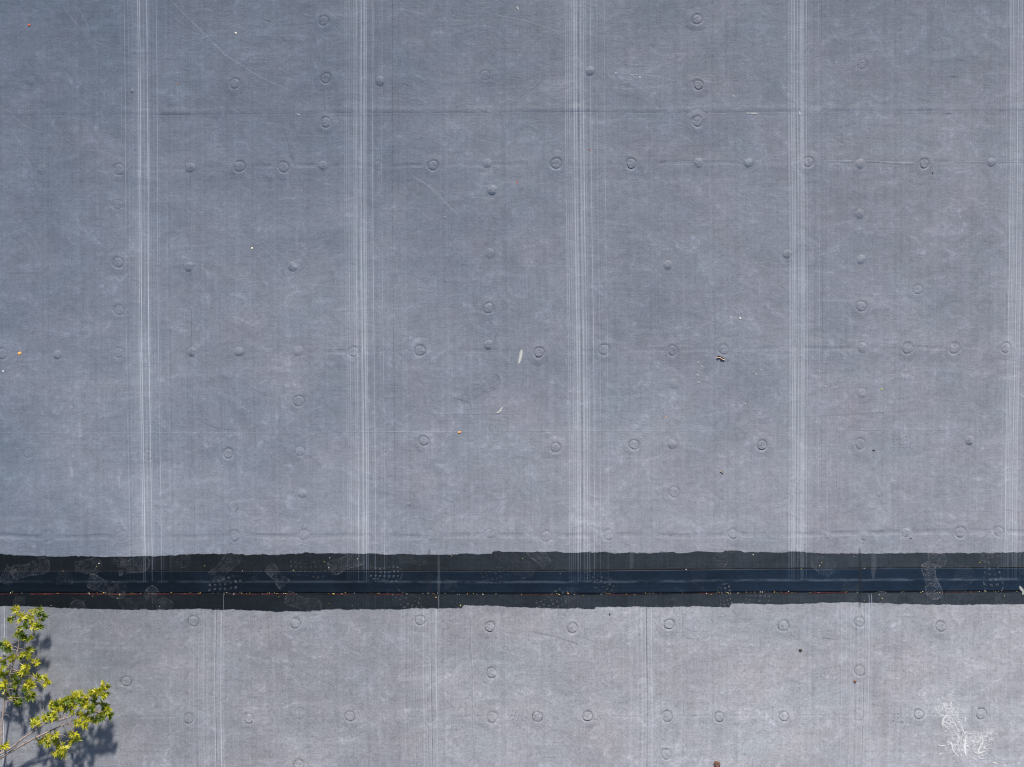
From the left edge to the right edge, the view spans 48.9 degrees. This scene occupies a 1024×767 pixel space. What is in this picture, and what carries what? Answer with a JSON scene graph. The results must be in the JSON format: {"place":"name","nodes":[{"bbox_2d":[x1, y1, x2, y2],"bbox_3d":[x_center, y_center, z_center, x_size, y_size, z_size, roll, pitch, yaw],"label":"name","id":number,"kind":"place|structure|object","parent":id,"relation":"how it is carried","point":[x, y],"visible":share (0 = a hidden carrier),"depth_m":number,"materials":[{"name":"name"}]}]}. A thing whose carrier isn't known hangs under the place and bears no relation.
{"place":"outdoors","nodes":[
{"label":"outdoors","id":0,"kind":"place"},
{"bbox_2d":[714,761,719,766],"bbox_3d":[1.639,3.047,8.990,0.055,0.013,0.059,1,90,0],"label":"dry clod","id":1,"kind":"object","parent":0,"point":[716,763],"visible":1,"depth_m":8.98,"materials":[{"name":"brown soil"}]},
{"bbox_3d":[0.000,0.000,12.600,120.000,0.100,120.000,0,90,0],"label":"ground","id":2,"kind":"structure","parent":0,"visible":0},
{"bbox_2d":[0,604,114,759],"bbox_3d":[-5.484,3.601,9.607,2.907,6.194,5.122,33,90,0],"label":"maple tree","id":3,"kind":"object","parent":2,"relation":"on","point":[69,704],"visible":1,"depth_m":8.79,"materials":[{"name":"green plant"}]},
{"bbox_2d":[0,0,1023,766],"bbox_3d":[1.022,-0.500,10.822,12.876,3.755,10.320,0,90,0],"label":"building","id":4,"kind":"structure","parent":2,"relation":"on","point":[204,406],"depth_m":9.00,"materials":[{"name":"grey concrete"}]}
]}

